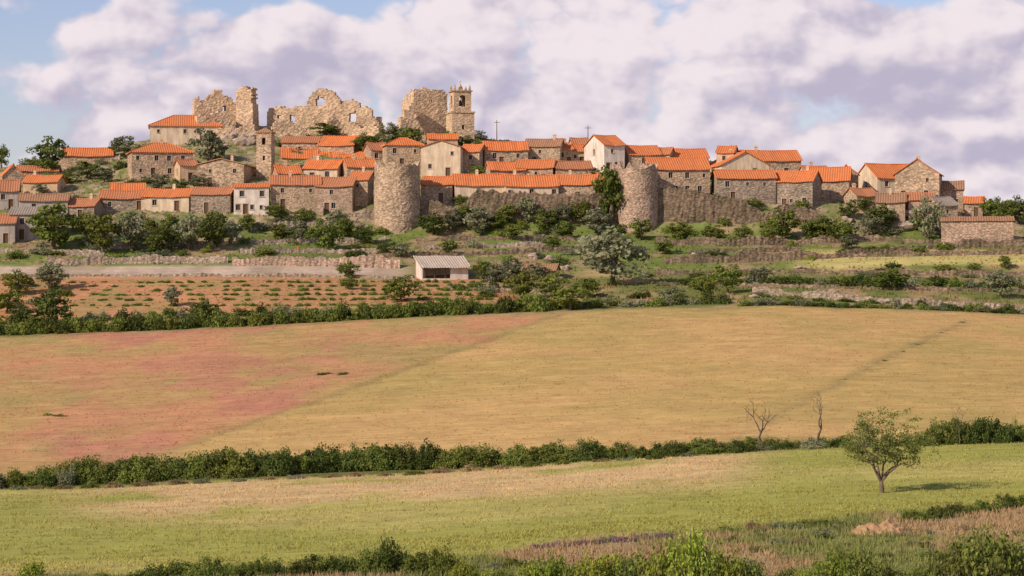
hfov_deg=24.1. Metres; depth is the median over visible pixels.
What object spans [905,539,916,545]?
edge shrub
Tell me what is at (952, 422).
hedge bush
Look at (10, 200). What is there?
door
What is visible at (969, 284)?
hedge bush
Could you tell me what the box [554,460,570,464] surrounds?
hedge bush
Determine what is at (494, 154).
window
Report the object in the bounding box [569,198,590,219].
broadleaf tree
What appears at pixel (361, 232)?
broadleaf tree
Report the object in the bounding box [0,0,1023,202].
sky
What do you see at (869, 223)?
olive tree
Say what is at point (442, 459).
hedge bush
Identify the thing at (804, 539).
edge shrub
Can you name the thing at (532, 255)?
boulder
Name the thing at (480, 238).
dry stone wall
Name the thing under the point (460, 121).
bell tower
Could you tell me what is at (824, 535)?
edge shrub
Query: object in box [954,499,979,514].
edge shrub
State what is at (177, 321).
hedge bush
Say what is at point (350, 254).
bush
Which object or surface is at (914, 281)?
hedge bush
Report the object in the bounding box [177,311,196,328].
hedge bush
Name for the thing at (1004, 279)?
olive tree
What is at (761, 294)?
bush
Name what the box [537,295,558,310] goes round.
hedge bush
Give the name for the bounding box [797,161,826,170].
house
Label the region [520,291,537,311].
hedge bush
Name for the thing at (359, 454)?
hedge bush
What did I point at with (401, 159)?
door
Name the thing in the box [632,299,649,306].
hedge bush
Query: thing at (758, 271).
olive tree
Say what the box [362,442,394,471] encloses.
hedge bush
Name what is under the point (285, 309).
hedge bush
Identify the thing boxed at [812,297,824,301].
bush
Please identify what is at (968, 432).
hedge bush
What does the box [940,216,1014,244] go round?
barn
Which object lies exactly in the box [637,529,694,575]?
leafy shrub
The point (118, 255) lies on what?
bush
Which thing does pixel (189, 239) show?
olive tree
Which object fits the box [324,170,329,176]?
window
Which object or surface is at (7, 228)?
house
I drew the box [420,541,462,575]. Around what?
edge shrub
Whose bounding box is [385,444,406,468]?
hedge bush
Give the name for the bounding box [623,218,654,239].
broadleaf tree
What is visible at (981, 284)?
hedge bush
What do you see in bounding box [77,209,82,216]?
door
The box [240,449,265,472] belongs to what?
hedge bush
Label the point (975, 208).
door
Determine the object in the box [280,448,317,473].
hedge bush
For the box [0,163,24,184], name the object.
house
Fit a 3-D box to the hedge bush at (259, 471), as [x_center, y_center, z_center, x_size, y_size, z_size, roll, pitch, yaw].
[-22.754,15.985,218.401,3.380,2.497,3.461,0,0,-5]
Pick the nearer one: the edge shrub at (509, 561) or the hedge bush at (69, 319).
the edge shrub at (509, 561)
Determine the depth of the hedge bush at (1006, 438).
212.11 m
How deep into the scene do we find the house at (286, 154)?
542.98 m
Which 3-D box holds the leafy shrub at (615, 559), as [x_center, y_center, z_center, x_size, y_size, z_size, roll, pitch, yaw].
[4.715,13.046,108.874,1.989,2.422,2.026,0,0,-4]
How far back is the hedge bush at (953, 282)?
431.32 m
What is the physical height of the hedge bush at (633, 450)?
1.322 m
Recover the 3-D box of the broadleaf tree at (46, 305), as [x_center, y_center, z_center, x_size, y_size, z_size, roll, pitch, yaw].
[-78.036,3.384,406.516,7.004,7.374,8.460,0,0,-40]
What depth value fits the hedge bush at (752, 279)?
439.09 m
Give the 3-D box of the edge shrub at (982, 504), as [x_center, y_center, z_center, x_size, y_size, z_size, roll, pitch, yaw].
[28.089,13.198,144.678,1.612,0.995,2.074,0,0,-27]
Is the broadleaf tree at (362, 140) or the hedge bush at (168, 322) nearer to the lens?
the hedge bush at (168, 322)
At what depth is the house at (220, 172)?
517.90 m
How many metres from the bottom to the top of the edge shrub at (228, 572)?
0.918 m
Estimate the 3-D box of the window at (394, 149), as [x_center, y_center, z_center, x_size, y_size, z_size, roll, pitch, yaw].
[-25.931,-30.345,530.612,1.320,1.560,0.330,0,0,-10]
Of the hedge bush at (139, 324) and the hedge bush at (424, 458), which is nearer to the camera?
the hedge bush at (424, 458)
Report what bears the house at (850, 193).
on the ground at (396, 396)
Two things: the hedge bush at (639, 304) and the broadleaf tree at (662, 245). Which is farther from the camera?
the broadleaf tree at (662, 245)
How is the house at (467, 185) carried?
on the ground at (396, 396)
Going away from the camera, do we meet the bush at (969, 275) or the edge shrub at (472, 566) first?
the edge shrub at (472, 566)
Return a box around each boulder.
[220,132,237,142]
[233,134,255,145]
[248,131,255,138]
[379,236,389,240]
[528,253,539,258]
[544,255,557,261]
[560,265,571,270]
[749,294,761,297]
[842,216,854,222]
[895,221,916,231]
[905,209,915,218]
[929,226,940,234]
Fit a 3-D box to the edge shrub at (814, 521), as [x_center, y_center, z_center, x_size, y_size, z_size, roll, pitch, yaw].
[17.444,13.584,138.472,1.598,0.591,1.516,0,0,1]
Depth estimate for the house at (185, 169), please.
525.79 m
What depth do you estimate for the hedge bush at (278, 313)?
396.21 m
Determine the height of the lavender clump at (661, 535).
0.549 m
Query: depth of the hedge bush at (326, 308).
408.69 m
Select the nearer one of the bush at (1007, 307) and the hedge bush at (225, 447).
the hedge bush at (225, 447)
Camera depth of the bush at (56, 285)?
443.32 m
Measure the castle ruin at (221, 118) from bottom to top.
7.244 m
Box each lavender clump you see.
[577,539,589,545]
[598,536,610,542]
[609,534,620,541]
[611,538,628,542]
[656,532,672,538]
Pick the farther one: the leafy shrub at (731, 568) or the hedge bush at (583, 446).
the hedge bush at (583, 446)
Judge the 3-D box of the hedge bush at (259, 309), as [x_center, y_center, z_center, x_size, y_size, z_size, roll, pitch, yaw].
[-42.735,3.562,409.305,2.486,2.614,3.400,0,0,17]
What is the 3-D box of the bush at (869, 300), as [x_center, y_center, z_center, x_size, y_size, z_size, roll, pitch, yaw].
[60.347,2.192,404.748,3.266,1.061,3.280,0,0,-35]
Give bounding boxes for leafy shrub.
[446,556,472,575]
[472,566,492,575]
[489,567,516,575]
[514,557,545,575]
[529,549,570,575]
[556,559,581,575]
[563,548,624,575]
[598,551,626,575]
[609,548,656,575]
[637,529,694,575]
[663,521,728,575]
[698,545,751,575]
[732,553,766,575]
[772,567,799,575]
[791,566,814,575]
[805,542,864,575]
[835,543,886,575]
[870,560,904,575]
[898,562,932,575]
[928,531,990,575]
[948,520,1023,575]
[988,530,1023,575]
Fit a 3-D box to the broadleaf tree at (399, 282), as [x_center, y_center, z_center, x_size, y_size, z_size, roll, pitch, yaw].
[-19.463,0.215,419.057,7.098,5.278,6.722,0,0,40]
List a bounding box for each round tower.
[374,161,420,233]
[617,161,657,232]
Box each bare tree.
[742,397,777,447]
[811,393,822,442]
[949,399,966,444]
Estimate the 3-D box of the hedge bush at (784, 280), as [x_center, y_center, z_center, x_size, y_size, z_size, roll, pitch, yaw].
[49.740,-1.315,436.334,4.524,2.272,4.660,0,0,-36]
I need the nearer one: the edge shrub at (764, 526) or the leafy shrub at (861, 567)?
the leafy shrub at (861, 567)
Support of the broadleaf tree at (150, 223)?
on the ground at (396, 396)
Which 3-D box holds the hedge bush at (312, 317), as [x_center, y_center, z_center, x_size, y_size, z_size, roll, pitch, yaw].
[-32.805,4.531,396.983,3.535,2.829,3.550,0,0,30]
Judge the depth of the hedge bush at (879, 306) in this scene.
396.35 m
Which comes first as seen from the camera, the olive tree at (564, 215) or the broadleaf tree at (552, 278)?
the broadleaf tree at (552, 278)
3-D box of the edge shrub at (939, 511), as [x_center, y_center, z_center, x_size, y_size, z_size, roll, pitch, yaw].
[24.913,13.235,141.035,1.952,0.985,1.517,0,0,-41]
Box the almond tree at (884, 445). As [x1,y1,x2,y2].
[840,406,948,492]
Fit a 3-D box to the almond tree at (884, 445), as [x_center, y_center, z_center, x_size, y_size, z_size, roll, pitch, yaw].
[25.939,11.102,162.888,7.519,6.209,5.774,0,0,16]
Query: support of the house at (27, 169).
on the ground at (396, 396)
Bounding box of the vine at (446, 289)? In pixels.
[439,285,450,290]
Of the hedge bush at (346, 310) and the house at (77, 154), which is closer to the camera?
the hedge bush at (346, 310)
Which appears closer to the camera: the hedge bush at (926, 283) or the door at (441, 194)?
the hedge bush at (926, 283)
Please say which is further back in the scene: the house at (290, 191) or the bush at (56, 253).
the house at (290, 191)
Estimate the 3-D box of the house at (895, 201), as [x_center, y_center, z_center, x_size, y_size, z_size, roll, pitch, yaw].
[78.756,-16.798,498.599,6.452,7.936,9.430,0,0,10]
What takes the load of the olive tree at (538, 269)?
on the ground at (396, 396)
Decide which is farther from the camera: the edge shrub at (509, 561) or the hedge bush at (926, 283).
the hedge bush at (926, 283)
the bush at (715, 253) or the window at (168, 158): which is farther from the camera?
the window at (168, 158)
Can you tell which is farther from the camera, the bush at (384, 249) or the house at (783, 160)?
the house at (783, 160)
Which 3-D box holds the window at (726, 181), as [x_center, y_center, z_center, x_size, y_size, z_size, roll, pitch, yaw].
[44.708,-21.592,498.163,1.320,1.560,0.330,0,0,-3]
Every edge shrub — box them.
[95,572,115,575]
[123,570,150,575]
[139,560,172,575]
[163,559,189,575]
[165,565,181,575]
[178,554,216,575]
[186,554,227,575]
[211,563,243,575]
[225,561,254,575]
[227,561,263,575]
[247,553,271,575]
[259,556,286,575]
[276,564,303,575]
[286,558,318,575]
[299,553,329,575]
[315,552,339,573]
[324,554,361,575]
[327,560,345,573]
[344,547,376,573]
[355,545,395,575]
[378,536,409,572]
[389,550,419,573]
[399,552,429,575]
[419,549,441,575]
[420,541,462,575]
[459,561,476,570]
[473,562,488,568]
[487,561,505,569]
[503,557,525,567]
[719,535,732,543]
[741,520,759,529]
[744,545,767,552]
[754,524,776,529]
[755,531,772,537]
[769,537,788,543]
[770,519,786,528]
[783,521,802,528]
[786,536,813,545]
[795,519,811,526]
[804,519,826,526]
[814,532,833,538]
[815,517,841,526]
[827,524,844,531]
[893,531,910,536]
[896,509,919,522]
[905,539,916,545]
[914,511,938,521]
[915,551,934,556]
[918,541,934,547]
[920,535,932,540]
[926,505,951,518]
[932,552,949,559]
[945,502,968,514]
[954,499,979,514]
[971,499,993,511]
[988,498,1003,511]
[992,500,1013,508]
[995,491,1019,507]
[1012,493,1023,507]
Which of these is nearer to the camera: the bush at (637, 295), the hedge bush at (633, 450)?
the hedge bush at (633, 450)
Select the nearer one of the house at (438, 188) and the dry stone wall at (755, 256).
the dry stone wall at (755, 256)
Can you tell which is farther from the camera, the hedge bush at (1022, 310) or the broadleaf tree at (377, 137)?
the broadleaf tree at (377, 137)
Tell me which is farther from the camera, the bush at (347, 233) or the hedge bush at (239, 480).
the bush at (347, 233)
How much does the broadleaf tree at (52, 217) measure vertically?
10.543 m
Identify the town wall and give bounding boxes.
[277,205,323,215]
[343,208,373,220]
[419,188,617,224]
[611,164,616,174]
[657,187,827,224]
[658,180,668,187]
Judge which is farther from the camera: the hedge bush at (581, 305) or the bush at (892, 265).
the bush at (892, 265)
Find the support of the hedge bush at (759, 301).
on the ground at (396, 396)
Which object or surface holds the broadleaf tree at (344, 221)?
on the ground at (396, 396)
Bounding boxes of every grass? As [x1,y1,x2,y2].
[0,133,1023,326]
[0,441,1023,575]
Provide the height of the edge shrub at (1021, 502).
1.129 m
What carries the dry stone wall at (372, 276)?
on the ground at (396, 396)
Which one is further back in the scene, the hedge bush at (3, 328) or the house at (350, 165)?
the house at (350, 165)
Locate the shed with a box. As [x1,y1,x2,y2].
[413,255,471,279]
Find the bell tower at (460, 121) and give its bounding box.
[445,84,474,140]
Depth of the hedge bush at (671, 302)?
401.95 m
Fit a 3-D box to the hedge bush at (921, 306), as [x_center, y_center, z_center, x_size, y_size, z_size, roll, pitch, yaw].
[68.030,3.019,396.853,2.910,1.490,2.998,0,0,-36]
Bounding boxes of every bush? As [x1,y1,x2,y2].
[0,315,8,324]
[0,323,22,334]
[0,325,11,335]
[0,470,7,488]
[4,314,18,324]
[4,467,30,488]
[5,249,27,258]
[9,300,28,307]
[9,319,35,335]
[9,486,27,489]
[11,560,49,575]
[19,281,38,286]
[20,316,37,334]
[21,471,45,487]
[23,296,38,303]
[25,484,49,489]
[27,246,51,254]
[31,468,62,487]
[32,320,44,333]
[35,240,49,246]
[35,465,56,473]
[38,315,61,333]
[43,459,70,481]
[46,249,63,254]
[50,282,62,288]
[50,484,76,489]
[52,319,73,333]
[54,464,75,485]
[55,461,76,473]
[59,288,74,296]
[59,455,92,484]
[60,311,75,321]
[60,315,76,329]
[67,316,89,332]
[73,471,96,484]
[74,454,102,484]
[79,236,95,244]
[80,311,98,321]
[80,481,99,488]
[82,317,103,332]
[84,459,110,484]
[84,460,120,481]
[87,243,100,250]
[89,314,108,330]
[91,456,134,483]
[94,157,108,164]
[95,311,110,319]
[99,321,119,331]
[103,481,123,487]
[108,253,126,257]
[110,307,129,320]
[111,452,163,484]
[112,312,129,331]
[113,163,124,169]
[117,161,127,167]
[122,310,137,331]
[123,178,138,182]
[129,310,145,318]
[129,452,171,480]
[130,479,155,486]
[133,314,152,330]
[136,251,153,255]
[137,176,149,181]
[140,245,163,252]
[141,311,163,329]
[142,459,176,481]
[145,309,163,319]
[147,315,167,330]
[154,249,173,256]
[158,313,178,329]
[162,307,177,318]
[162,452,183,479]
[165,316,185,329]
[165,458,190,479]
[166,477,187,484]
[170,450,214,480]
[173,244,185,248]
[175,248,191,255]
[176,306,190,318]
[176,457,206,478]
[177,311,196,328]
[190,308,208,327]
[191,476,211,483]
[197,449,225,478]
[199,247,211,252]
[200,314,211,326]
[207,309,228,327]
[207,445,242,476]
[213,447,258,478]
[214,312,233,326]
[223,313,244,327]
[229,477,247,481]
[231,307,253,316]
[238,447,254,467]
[240,237,251,243]
[240,316,253,325]
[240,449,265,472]
[245,450,279,476]
[246,308,264,326]
[253,245,275,255]
[255,301,267,313]
[256,222,271,230]
[256,447,293,476]
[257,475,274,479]
[260,305,273,324]
[268,217,283,221]
[271,304,286,324]
[272,302,291,313]
[275,314,292,323]
[275,445,296,473]
[278,235,297,242]
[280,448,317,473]
[281,216,295,220]
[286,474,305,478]
[287,307,302,314]
[287,309,307,323]
[288,148,306,152]
[291,308,310,323]
[293,449,326,473]
[294,448,331,473]
[304,307,320,322]
[312,442,345,472]
[316,310,331,321]
[317,372,335,375]
[320,305,335,313]
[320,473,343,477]
[321,309,341,321]
[323,450,348,471]
[330,302,347,321]
[330,449,362,471]
[338,443,394,471]
[340,230,355,234]
[340,298,354,319]
[342,242,365,249]
[344,251,359,256]
[345,247,369,256]
[345,308,364,320]
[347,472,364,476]
[348,442,361,462]
[355,223,369,230]
[355,300,367,312]
[358,301,375,319]
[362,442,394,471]
[363,303,389,318]
[364,244,379,248]
[373,226,389,233]
[374,444,395,465]
[376,242,397,249]
[377,242,391,252]
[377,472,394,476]
[381,305,399,318]
[383,303,398,309]
[385,301,407,317]
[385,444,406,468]
[392,441,416,469]
[400,300,420,316]
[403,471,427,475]
[404,444,427,468]
[408,437,439,469]
[414,301,432,316]
[422,296,436,305]
[425,303,443,315]
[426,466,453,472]
[429,445,450,468]
[431,448,464,469]
[434,295,447,315]
[437,443,480,468]
[442,295,457,314]
[448,444,478,467]
[450,296,470,315]
[451,281,467,290]
[452,295,461,304]
[454,442,497,467]
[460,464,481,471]
[462,295,478,314]
[465,237,483,247]
[468,302,493,314]
[469,282,485,287]
[473,290,498,297]
[474,130,487,138]
[478,284,499,292]
[479,302,493,312]
[479,444,501,464]
[482,447,508,466]
[492,229,503,236]
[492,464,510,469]
[493,300,508,313]
[493,447,527,465]
[496,294,521,311]
[501,254,518,262]
[505,442,536,465]
[510,297,527,311]
[511,218,526,227]
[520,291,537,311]
[521,460,545,467]
[525,446,547,463]
[530,294,549,311]
[532,235,550,243]
[533,227,550,234]
[534,444,549,463]
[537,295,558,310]
[539,442,566,463]
[546,255,571,264]
[551,439,574,461]
[554,445,587,462]
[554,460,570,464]
[555,302,569,308]
[559,247,582,254]
[567,300,583,308]
[571,437,598,461]
[582,299,592,307]
[584,297,609,307]
[584,439,598,456]
[587,443,619,456]
[591,445,607,460]
[592,458,609,461]
[600,296,611,302]
[605,280,625,285]
[605,300,621,306]
[605,441,634,459]
[615,457,634,460]
[617,299,634,307]
[625,289,645,298]
[625,444,648,456]
[627,446,656,458]
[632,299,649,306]
[637,271,653,276]
[642,295,667,306]
[645,289,651,296]
[645,454,666,459]
[649,441,667,453]
[649,442,672,456]
[656,281,670,285]
[659,293,684,304]
[661,225,670,231]
[661,440,688,456]
[662,442,692,456]
[670,290,687,304]
[675,230,687,239]
[675,276,694,285]
[680,297,700,304]
[680,451,698,456]
[683,228,699,234]
[684,442,704,454]
[686,272,705,276]
[687,436,717,454]
[689,275,711,285]
[690,247,703,254]
[697,290,714,304]
[704,251,728,255]
[705,436,718,446]
[713,229,728,237]
[713,441,730,452]
[714,292,732,303]
[715,441,746,453]
[717,216,730,224]
[723,438,757,452]
[735,298,751,306]
[741,436,762,447]
[744,274,762,283]
[749,298,765,305]
[751,291,770,296]
[753,444,773,450]
[758,221,778,227]
[759,275,783,283]
[762,437,790,448]
[763,296,780,305]
[771,438,796,449]
[775,275,794,284]
[779,299,794,305]
[785,240,798,246]
[785,294,803,299]
[787,270,802,284]
[789,297,811,306]
[792,440,806,447]
[798,277,815,284]
[801,436,827,449]
[805,254,815,260]
[807,300,819,306]
[811,277,827,285]
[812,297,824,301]
[812,437,830,447]
[818,298,834,307]
[822,276,847,285]
[829,436,849,447]
[834,302,848,307]
[835,273,857,286]
[837,439,853,447]
[839,297,857,301]
[846,301,863,307]
[850,273,865,285]
[851,437,875,446]
[856,270,876,275]
[857,274,876,286]
[858,302,873,308]
[860,298,880,303]
[871,303,891,308]
[872,231,889,235]
[879,227,901,233]
[879,243,890,248]
[884,260,903,268]
[887,300,901,308]
[900,302,914,308]
[901,435,916,444]
[903,274,926,286]
[909,246,928,252]
[915,302,931,309]
[917,277,933,286]
[917,420,951,445]
[928,274,948,286]
[928,304,952,310]
[933,264,960,270]
[936,241,952,250]
[938,303,953,307]
[942,418,964,442]
[943,276,965,288]
[948,304,964,311]
[949,420,983,444]
[959,273,979,277]
[960,418,985,443]
[962,278,979,287]
[962,302,976,311]
[966,262,980,269]
[968,416,1003,443]
[970,302,991,308]
[975,306,992,312]
[977,278,989,287]
[988,308,1007,312]
[988,418,1015,443]
[998,302,1014,310]
[1001,422,1023,441]
[1006,308,1021,313]
[1011,417,1023,441]
[1017,307,1023,313]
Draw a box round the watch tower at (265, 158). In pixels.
[255,127,275,177]
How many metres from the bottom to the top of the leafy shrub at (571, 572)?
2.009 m
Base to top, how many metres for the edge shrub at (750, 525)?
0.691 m
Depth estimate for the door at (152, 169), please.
529.24 m
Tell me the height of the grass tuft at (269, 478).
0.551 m
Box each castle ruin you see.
[192,90,235,124]
[195,111,235,127]
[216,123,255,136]
[234,86,260,130]
[267,88,383,133]
[271,118,307,136]
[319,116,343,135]
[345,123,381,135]
[398,103,425,141]
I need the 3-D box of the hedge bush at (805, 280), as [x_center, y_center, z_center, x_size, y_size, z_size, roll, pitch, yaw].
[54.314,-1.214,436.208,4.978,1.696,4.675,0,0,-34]
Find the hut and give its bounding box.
[523,263,560,279]
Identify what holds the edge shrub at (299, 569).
on the ground at (396, 396)
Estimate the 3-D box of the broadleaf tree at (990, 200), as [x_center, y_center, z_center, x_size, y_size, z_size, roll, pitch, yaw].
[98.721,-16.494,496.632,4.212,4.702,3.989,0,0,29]
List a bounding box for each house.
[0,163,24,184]
[0,175,20,209]
[0,214,17,243]
[8,206,55,240]
[16,165,61,174]
[17,188,70,215]
[21,171,67,192]
[61,147,115,168]
[65,193,104,216]
[97,190,149,212]
[110,182,145,189]
[126,139,194,180]
[139,184,191,211]
[148,115,222,144]
[173,158,197,181]
[189,186,233,213]
[195,155,255,186]
[233,183,270,214]
[269,171,321,210]
[271,160,302,174]
[280,136,320,148]
[280,148,330,160]
[302,156,342,176]
[314,176,356,212]
[317,135,361,152]
[331,149,365,157]
[341,154,375,176]
[347,167,374,206]
[362,142,384,159]
[380,137,424,165]
[419,139,464,178]
[420,176,453,202]
[426,133,458,144]
[452,169,504,203]
[462,144,485,173]
[482,141,528,167]
[484,161,525,174]
[502,170,559,193]
[515,159,555,174]
[525,134,564,160]
[554,160,593,174]
[558,170,597,194]
[561,138,573,160]
[569,137,588,143]
[571,144,583,160]
[582,134,626,170]
[625,145,661,166]
[643,157,711,193]
[659,147,674,156]
[672,148,709,160]
[709,149,770,172]
[710,169,777,204]
[715,145,738,162]
[739,146,802,170]
[775,166,823,208]
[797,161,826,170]
[810,166,851,200]
[842,183,875,210]
[845,164,859,187]
[858,163,907,192]
[875,188,906,222]
[893,155,943,208]
[907,192,935,219]
[928,196,959,227]
[940,180,964,210]
[963,196,984,215]
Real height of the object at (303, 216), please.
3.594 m
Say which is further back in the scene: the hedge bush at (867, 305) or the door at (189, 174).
the door at (189, 174)
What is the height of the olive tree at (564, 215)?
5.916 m
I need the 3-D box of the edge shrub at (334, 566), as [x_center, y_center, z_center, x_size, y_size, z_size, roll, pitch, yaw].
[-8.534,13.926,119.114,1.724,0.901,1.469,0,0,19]
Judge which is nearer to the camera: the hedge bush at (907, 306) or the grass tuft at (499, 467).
the grass tuft at (499, 467)
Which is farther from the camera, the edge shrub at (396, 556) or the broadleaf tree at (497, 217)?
the broadleaf tree at (497, 217)
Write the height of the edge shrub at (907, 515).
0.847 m
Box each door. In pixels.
[2,232,8,243]
[8,198,13,208]
[18,228,24,239]
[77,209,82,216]
[136,200,140,209]
[150,167,155,176]
[173,200,179,210]
[187,172,193,181]
[203,201,209,212]
[207,176,212,186]
[242,203,248,213]
[280,198,285,208]
[323,202,329,211]
[399,157,404,163]
[438,192,443,202]
[445,167,450,175]
[498,156,504,161]
[566,156,571,160]
[605,162,610,170]
[730,191,735,197]
[781,198,786,204]
[973,206,978,215]
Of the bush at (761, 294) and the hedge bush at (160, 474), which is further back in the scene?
the bush at (761, 294)
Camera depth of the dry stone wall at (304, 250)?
471.55 m
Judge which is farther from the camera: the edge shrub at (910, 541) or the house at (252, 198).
the house at (252, 198)
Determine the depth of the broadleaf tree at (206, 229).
469.77 m
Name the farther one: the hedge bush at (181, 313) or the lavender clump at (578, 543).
the hedge bush at (181, 313)
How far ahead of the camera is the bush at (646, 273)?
456.05 m
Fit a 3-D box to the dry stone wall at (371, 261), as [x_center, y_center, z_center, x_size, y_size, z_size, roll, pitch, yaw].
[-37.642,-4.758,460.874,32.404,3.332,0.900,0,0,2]
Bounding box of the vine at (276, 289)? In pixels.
[269,287,280,290]
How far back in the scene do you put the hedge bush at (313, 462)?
220.87 m
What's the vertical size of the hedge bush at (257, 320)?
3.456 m
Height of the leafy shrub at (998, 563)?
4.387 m
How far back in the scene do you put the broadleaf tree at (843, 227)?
482.81 m
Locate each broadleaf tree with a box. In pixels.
[0,143,9,167]
[0,268,35,293]
[0,288,27,313]
[9,305,41,323]
[18,156,40,164]
[25,202,81,249]
[26,136,68,168]
[28,287,71,321]
[51,170,81,182]
[66,161,100,178]
[69,213,84,230]
[74,211,95,236]
[85,213,119,251]
[137,216,160,238]
[147,220,183,250]
[159,213,179,228]
[170,179,190,187]
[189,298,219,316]
[198,211,227,251]
[207,210,227,224]
[238,214,256,231]
[264,202,287,218]
[268,223,289,239]
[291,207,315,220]
[303,217,344,248]
[305,123,341,135]
[336,216,355,236]
[336,260,361,277]
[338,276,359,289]
[350,226,376,243]
[353,131,375,149]
[368,133,388,142]
[381,274,424,301]
[387,127,407,138]
[399,127,423,141]
[416,211,446,234]
[436,239,459,252]
[450,194,469,204]
[455,203,472,217]
[458,135,478,144]
[467,164,484,173]
[470,260,494,279]
[486,211,508,229]
[496,204,517,223]
[499,223,522,239]
[503,268,541,298]
[529,208,559,229]
[538,270,571,294]
[541,236,561,246]
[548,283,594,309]
[553,220,576,237]
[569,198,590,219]
[576,277,601,296]
[591,165,624,224]
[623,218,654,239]
[654,239,674,254]
[665,221,693,237]
[689,276,720,295]
[697,225,723,238]
[707,264,750,292]
[734,224,752,237]
[741,197,763,207]
[758,225,775,237]
[765,207,802,238]
[791,199,812,207]
[798,219,816,236]
[799,216,836,239]
[822,217,859,238]
[837,202,858,217]
[850,197,872,207]
[859,202,897,230]
[872,268,911,287]
[909,215,929,231]
[978,197,998,215]
[983,196,1017,215]
[997,255,1011,268]
[1003,194,1023,223]
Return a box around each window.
[0,193,5,199]
[19,217,24,224]
[107,201,111,206]
[151,199,156,205]
[154,154,159,161]
[166,155,171,161]
[167,167,172,173]
[232,168,236,173]
[235,203,240,210]
[239,190,244,196]
[259,190,264,196]
[280,187,284,192]
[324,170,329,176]
[330,202,335,208]
[374,152,379,158]
[392,147,397,153]
[492,152,497,158]
[551,188,556,193]
[668,171,673,178]
[684,171,689,178]
[697,185,702,190]
[724,180,730,187]
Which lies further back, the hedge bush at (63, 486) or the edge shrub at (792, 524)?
the hedge bush at (63, 486)
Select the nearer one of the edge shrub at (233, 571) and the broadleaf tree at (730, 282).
the edge shrub at (233, 571)
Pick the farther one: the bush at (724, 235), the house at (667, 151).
the house at (667, 151)
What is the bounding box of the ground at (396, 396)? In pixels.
[0,126,1023,575]
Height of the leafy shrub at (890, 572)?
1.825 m
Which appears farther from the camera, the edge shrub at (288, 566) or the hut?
the hut
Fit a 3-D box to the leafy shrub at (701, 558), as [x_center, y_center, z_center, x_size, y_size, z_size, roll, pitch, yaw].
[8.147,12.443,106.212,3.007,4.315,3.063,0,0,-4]
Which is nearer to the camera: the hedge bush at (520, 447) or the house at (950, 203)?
the hedge bush at (520, 447)
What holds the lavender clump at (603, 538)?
on the ground at (396, 396)
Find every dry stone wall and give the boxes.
[0,247,104,256]
[0,272,415,279]
[48,254,227,264]
[58,154,120,164]
[107,239,223,248]
[232,255,399,268]
[233,220,367,228]
[240,247,375,253]
[248,237,367,244]
[272,256,335,260]
[384,245,582,256]
[416,234,615,241]
[424,241,558,248]
[448,285,607,296]
[656,235,863,245]
[656,267,1023,276]
[656,281,1023,292]
[664,239,1023,263]
[688,245,799,253]
[752,286,1023,308]
[834,221,887,231]
[848,248,1023,257]
[864,234,940,243]
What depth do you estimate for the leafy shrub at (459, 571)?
110.05 m
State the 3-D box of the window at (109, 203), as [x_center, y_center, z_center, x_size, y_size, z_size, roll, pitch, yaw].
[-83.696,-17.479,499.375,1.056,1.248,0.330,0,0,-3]
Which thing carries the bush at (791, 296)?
on the ground at (396, 396)
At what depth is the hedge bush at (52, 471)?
218.10 m
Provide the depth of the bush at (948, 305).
402.21 m
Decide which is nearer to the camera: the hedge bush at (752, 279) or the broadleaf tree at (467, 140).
the hedge bush at (752, 279)
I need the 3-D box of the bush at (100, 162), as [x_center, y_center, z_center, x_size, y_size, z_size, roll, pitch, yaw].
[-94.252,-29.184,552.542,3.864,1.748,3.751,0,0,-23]
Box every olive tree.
[31,183,47,192]
[35,261,68,289]
[92,167,115,182]
[107,135,140,158]
[113,209,151,251]
[141,173,172,188]
[162,286,182,306]
[172,212,205,250]
[185,127,228,160]
[186,173,209,186]
[221,220,240,244]
[284,219,313,238]
[326,208,348,222]
[376,122,404,141]
[387,242,410,257]
[442,208,465,232]
[462,205,493,235]
[480,263,510,287]
[501,259,523,278]
[516,196,539,223]
[526,263,551,280]
[546,201,572,224]
[574,224,649,282]
[582,207,612,234]
[590,167,600,173]
[658,285,687,297]
[743,266,774,278]
[837,236,858,248]
[858,213,883,234]
[909,193,946,239]
[980,268,1022,297]
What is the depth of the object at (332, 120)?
566.00 m
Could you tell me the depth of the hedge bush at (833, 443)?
219.40 m
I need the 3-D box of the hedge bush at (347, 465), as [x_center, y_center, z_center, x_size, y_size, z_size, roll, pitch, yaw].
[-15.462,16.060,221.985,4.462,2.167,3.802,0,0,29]
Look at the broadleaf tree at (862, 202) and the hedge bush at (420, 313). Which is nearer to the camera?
the hedge bush at (420, 313)
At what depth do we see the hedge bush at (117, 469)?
218.20 m
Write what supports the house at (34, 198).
on the ground at (396, 396)
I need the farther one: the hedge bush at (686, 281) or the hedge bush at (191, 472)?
the hedge bush at (686, 281)
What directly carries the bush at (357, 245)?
on the ground at (396, 396)
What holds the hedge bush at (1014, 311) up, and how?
on the ground at (396, 396)
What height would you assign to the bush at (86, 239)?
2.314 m
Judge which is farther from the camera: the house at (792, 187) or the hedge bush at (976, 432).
the house at (792, 187)
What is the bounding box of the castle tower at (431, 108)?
[402,87,447,134]
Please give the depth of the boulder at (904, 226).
490.71 m
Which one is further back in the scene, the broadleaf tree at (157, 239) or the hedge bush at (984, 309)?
the broadleaf tree at (157, 239)
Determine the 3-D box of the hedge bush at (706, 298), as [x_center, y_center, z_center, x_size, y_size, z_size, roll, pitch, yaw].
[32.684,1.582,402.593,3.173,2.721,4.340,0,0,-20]
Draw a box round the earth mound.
[852,519,903,534]
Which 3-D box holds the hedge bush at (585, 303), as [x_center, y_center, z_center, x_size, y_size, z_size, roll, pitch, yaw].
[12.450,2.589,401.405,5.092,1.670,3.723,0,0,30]

